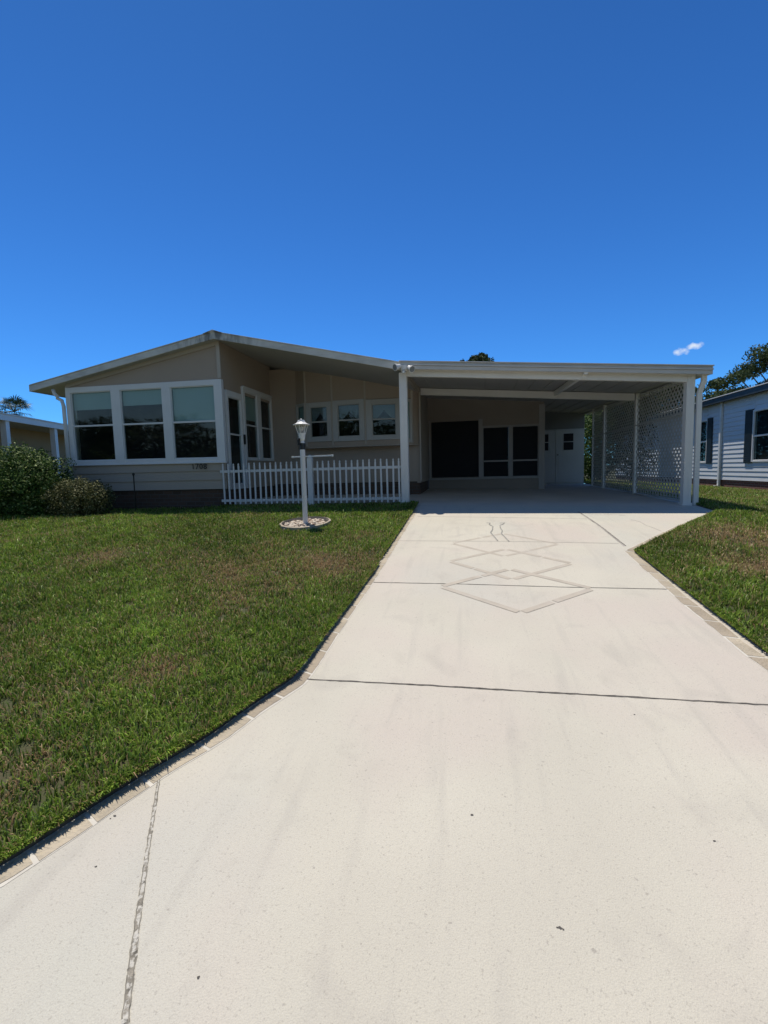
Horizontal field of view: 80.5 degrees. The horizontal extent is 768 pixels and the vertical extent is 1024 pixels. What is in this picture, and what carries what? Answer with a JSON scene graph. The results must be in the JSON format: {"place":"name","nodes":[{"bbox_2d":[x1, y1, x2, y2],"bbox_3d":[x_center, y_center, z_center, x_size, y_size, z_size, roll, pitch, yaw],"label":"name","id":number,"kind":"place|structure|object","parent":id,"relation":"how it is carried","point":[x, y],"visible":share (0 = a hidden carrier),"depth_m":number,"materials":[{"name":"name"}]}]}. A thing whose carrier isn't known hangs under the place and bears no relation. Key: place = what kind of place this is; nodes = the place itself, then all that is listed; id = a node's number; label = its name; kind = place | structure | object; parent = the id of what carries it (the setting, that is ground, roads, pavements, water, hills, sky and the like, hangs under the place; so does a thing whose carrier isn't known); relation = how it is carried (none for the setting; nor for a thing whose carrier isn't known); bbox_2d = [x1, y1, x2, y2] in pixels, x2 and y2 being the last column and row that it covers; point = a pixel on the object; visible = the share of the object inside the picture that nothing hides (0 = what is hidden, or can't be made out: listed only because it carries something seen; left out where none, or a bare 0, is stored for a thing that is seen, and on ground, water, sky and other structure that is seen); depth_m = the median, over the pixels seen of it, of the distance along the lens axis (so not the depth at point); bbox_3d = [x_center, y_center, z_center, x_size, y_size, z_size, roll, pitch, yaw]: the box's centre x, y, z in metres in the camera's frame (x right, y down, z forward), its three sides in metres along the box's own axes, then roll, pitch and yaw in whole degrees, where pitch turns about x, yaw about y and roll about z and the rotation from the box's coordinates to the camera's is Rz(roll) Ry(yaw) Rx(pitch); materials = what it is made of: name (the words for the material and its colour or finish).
{"place":"outdoors","nodes":[
{"label":"outdoors","id":0,"kind":"place"},
{"bbox_2d":[0,505,767,1023],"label":"driveway","id":1,"kind":"structure","parent":0,"point":[486,765],"depth_m":1.61,"materials":[{"name":"concrete"}]},
{"bbox_2d":[0,466,767,865],"bbox_3d":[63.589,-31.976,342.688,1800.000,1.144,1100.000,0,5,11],"label":"lawn ground","id":2,"kind":"structure","parent":0,"point":[6,774],"depth_m":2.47,"materials":[{"name":"green plant"}]},
{"bbox_2d":[0,395,34,415],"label":"tree","id":3,"kind":"object","parent":2,"relation":"on","point":[17,401],"visible":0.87,"depth_m":34.94,"materials":[{"name":"green plant"}]},
{"bbox_2d":[0,412,72,492],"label":"neighbour house","id":4,"kind":"structure","parent":2,"relation":"on","point":[37,434],"depth_m":17.84,"materials":[{"name":"white plastic"}]},
{"bbox_2d":[0,438,81,516],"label":"shrub","id":5,"kind":"object","parent":2,"relation":"on","point":[21,476],"visible":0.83,"depth_m":8.34,"materials":[{"name":"green plant"}]},
{"bbox_2d":[40,476,118,515],"bbox_3d":[-5.624,-0.270,8.367,1.325,0.796,0.958,0,5,11],"label":"shrub","id":6,"kind":"object","parent":2,"relation":"on","point":[92,498],"visible":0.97,"depth_m":8.18,"materials":[{"name":"green plant"}]},
{"bbox_2d":[132,473,135,509],"bbox_3d":[-4.992,-0.365,9.085,0.044,0.832,0.044,2,6,33],"label":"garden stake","id":7,"kind":"object","parent":2,"relation":"on","point":[133,474],"visible":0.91,"depth_m":9.07,"materials":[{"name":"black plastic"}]},
{"bbox_2d":[29,330,431,509],"bbox_3d":[-2.674,-1.889,12.660,7.775,3.784,8.230,0,5,11],"label":"manufactured home","id":8,"kind":"object","parent":2,"relation":"on","point":[176,424],"visible":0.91,"depth_m":9.59,"materials":[{"name":"beige"}]},
{"bbox_2d":[65,385,119,464],"bbox_3d":[-5.965,-1.771,9.324,1.165,1.585,0.080,0,5,11],"label":"window","id":9,"kind":"structure","parent":8,"relation":"in","point":[91,397],"depth_m":9.31,"materials":[{"name":"white plastic"}]},
{"bbox_2d":[114,382,169,463],"bbox_3d":[-4.835,-1.770,9.114,1.135,1.585,0.080,0,5,11],"label":"window","id":10,"kind":"structure","parent":8,"relation":"in","point":[143,393],"depth_m":9.10,"materials":[{"name":"white plastic"}]},
{"bbox_2d":[165,379,227,462],"bbox_3d":[-3.686,-1.769,8.901,1.202,1.586,0.080,0,5,11],"label":"window","id":11,"kind":"structure","parent":8,"relation":"in","point":[196,401],"depth_m":8.88,"materials":[{"name":"white plastic"}]},
{"bbox_2d":[224,389,246,488],"bbox_3d":[-3.012,-1.448,9.231,0.120,1.950,0.650,0,5,11],"label":"storm door","id":12,"kind":"structure","parent":8,"relation":"in","point":[227,394],"depth_m":9.24,"materials":[{"name":"white plastic"}]},
{"bbox_2d":[243,388,261,460],"bbox_3d":[-2.906,-1.887,9.930,0.080,1.510,0.700,0,5,11],"label":"window","id":13,"kind":"structure","parent":8,"relation":"in","point":[251,406],"depth_m":10.11,"materials":[{"name":"white plastic"}]},
{"bbox_2d":[258,393,273,460],"bbox_3d":[-2.780,-1.952,10.610,0.080,1.510,0.690,0,5,11],"label":"window","id":14,"kind":"structure","parent":8,"relation":"in","point":[270,428],"depth_m":10.84,"materials":[{"name":"white plastic"}]},
{"bbox_2d":[296,403,305,444],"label":"window","id":15,"kind":"structure","parent":8,"relation":"in","point":[301,415],"depth_m":10.73,"materials":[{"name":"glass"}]},
{"bbox_2d":[306,401,331,441],"bbox_3d":[-1.488,-2.072,10.464,0.637,0.890,0.097,0,6,19],"label":"window","id":16,"kind":"structure","parent":8,"relation":"in","point":[312,413],"depth_m":10.45,"materials":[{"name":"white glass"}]},
{"bbox_2d":[332,399,364,441],"bbox_3d":[-0.789,-2.069,10.264,0.741,0.915,0.097,0,5,13],"label":"window","id":17,"kind":"structure","parent":8,"relation":"in","point":[358,404],"depth_m":10.25,"materials":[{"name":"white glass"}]},
{"bbox_2d":[366,398,399,439],"bbox_3d":[0.002,-2.067,10.127,0.792,0.895,0.097,-1,5,6],"label":"window","id":18,"kind":"structure","parent":8,"relation":"in","point":[380,405],"depth_m":10.11,"materials":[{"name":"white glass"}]},
{"bbox_2d":[408,399,411,441],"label":"window","id":19,"kind":"structure","parent":8,"relation":"in","point":[409,400],"depth_m":10.10,"materials":[{"name":"glass"}]},
{"bbox_2d":[279,516,330,531],"bbox_3d":[-1.136,0.193,6.574,0.732,0.189,0.737,0,5,11],"label":"rock bed","id":20,"kind":"object","parent":2,"relation":"on","point":[296,524],"visible":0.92,"depth_m":6.52,"materials":[{"name":"stone"}]},
{"bbox_2d":[291,419,332,522],"bbox_3d":[-1.013,-0.513,6.438,0.806,1.625,0.236,1,6,27],"label":"lamp post","id":21,"kind":"object","parent":20,"relation":"on","point":[301,433],"visible":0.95,"depth_m":6.47,"materials":[{"name":"white metal"}]},
{"bbox_2d":[220,455,401,504],"bbox_3d":[-1.447,-0.586,8.559,3.570,0.976,0.117,0,5,11],"label":"picket fence","id":22,"kind":"object","parent":2,"relation":"on","point":[311,498],"visible":0.93,"depth_m":8.51,"materials":[{"name":"white plastic"}]},
{"bbox_2d":[460,352,494,441],"bbox_3d":[5.563,-5.437,26.004,2.985,7.392,3.230,-6,7,-39],"label":"pine tree","id":23,"kind":"object","parent":2,"relation":"on","point":[481,356],"visible":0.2,"depth_m":25.49,"materials":[{"name":"green plant"}]},
{"bbox_2d":[545,412,584,483],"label":"storage shed","id":24,"kind":"structure","parent":2,"relation":"on","point":[564,447],"depth_m":14.38,"materials":[{"name":"paint"}]},
{"bbox_2d":[545,431,555,482],"bbox_3d":[5.110,-1.764,14.524,0.715,1.640,0.047,0,5,11],"label":"door","id":25,"kind":"structure","parent":24,"relation":"in","point":[549,435],"depth_m":14.47,"materials":[{"name":"paint"}]},
{"bbox_2d":[555,430,581,481],"bbox_3d":[5.857,-1.770,14.385,0.785,1.640,0.047,0,5,11],"label":"door","id":26,"kind":"structure","parent":24,"relation":"in","point":[568,462],"depth_m":14.37,"materials":[{"name":"paint"}]},
{"bbox_2d":[584,409,617,480],"bbox_3d":[7.810,-2.493,17.001,1.737,2.807,1.751,0,5,11],"label":"bush","id":27,"kind":"object","parent":2,"relation":"on","point":[588,459],"visible":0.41,"depth_m":16.70,"materials":[{"name":"green plant"}]},
{"bbox_2d":[584,401,646,478],"bbox_3d":[9.645,-3.541,19.978,3.718,4.912,2.374,0,5,11],"label":"bushy tree","id":28,"kind":"object","parent":2,"relation":"on","point":[616,435],"visible":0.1,"depth_m":19.45,"materials":[{"name":"green plant"}]},
{"bbox_2d":[609,390,670,481],"bbox_3d":[11.841,-3.827,21.649,3.031,5.504,2.725,-5,6,-31],"label":"bushy tree","id":29,"kind":"object","parent":2,"relation":"on","point":[642,434],"visible":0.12,"depth_m":21.00,"materials":[{"name":"green plant"}]},
{"bbox_2d":[651,384,716,414],"bbox_3d":[16.513,-4.713,26.077,4.775,6.182,3.573,0,5,11],"label":"bushy tree","id":30,"kind":"object","parent":2,"relation":"on","point":[707,396],"visible":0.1,"depth_m":25.45,"materials":[{"name":"green plant"}]},
{"bbox_2d":[616,382,767,489],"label":"neighbour house","id":31,"kind":"structure","parent":2,"relation":"on","point":[734,441],"depth_m":15.45,"materials":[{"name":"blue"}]},
{"bbox_2d":[700,418,712,463],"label":"window","id":32,"kind":"structure","parent":31,"relation":"in","point":[706,425],"depth_m":17.10,"materials":[{"name":"white plastic"}]},
{"bbox_2d":[743,407,767,462],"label":"window","id":33,"kind":"structure","parent":31,"relation":"in","point":[750,415],"depth_m":14.26,"materials":[{"name":"white plastic"}]},
{"bbox_2d":[708,384,756,397],"bbox_3d":[23.203,-5.272,29.905,4.592,6.257,5.082,3,7,38],"label":"bushy tree","id":34,"kind":"object","parent":2,"relation":"on","point":[718,390],"visible":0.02,"depth_m":29.64,"materials":[{"name":"green plant"}]},
{"bbox_2d":[706,343,767,396],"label":"oak tree","id":35,"kind":"object","parent":2,"relation":"on","point":[743,374],"visible":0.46,"depth_m":26.53,"materials":[{"name":"green plant"}]},
{"bbox_2d":[0,0,767,483],"label":"sky","id":36,"kind":"structure","parent":0,"point":[558,181],"materials":[{"name":"blue"}]},
{"bbox_2d":[401,484,699,506],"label":"carport floor","id":37,"kind":"structure","parent":0,"point":[569,495],"depth_m":9.16,"materials":[{"name":"grey concrete"}]},
{"bbox_2d":[427,398,544,488],"bbox_3d":[2.949,-1.951,13.454,3.040,2.538,2.822,0,5,11],"label":"screen room","id":38,"kind":"object","parent":37,"relation":"on","point":[507,451],"visible":0.94,"depth_m":12.11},
{"bbox_2d":[399,360,714,505],"bbox_3d":[3.352,-1.799,11.142,4.952,2.817,7.430,0,5,11],"label":"carport","id":39,"kind":"object","parent":37,"relation":"on","point":[593,389],"visible":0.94,"depth_m":8.38,"materials":[{"name":"paint"}]},
{"bbox_2d":[393,364,414,373],"bbox_3d":[0.343,-2.464,7.793,0.389,0.175,0.192,0,5,11],"label":"flood light","id":40,"kind":"object","parent":39,"relation":"attached to","point":[404,368],"visible":1,"depth_m":7.77,"materials":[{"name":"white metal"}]}
]}

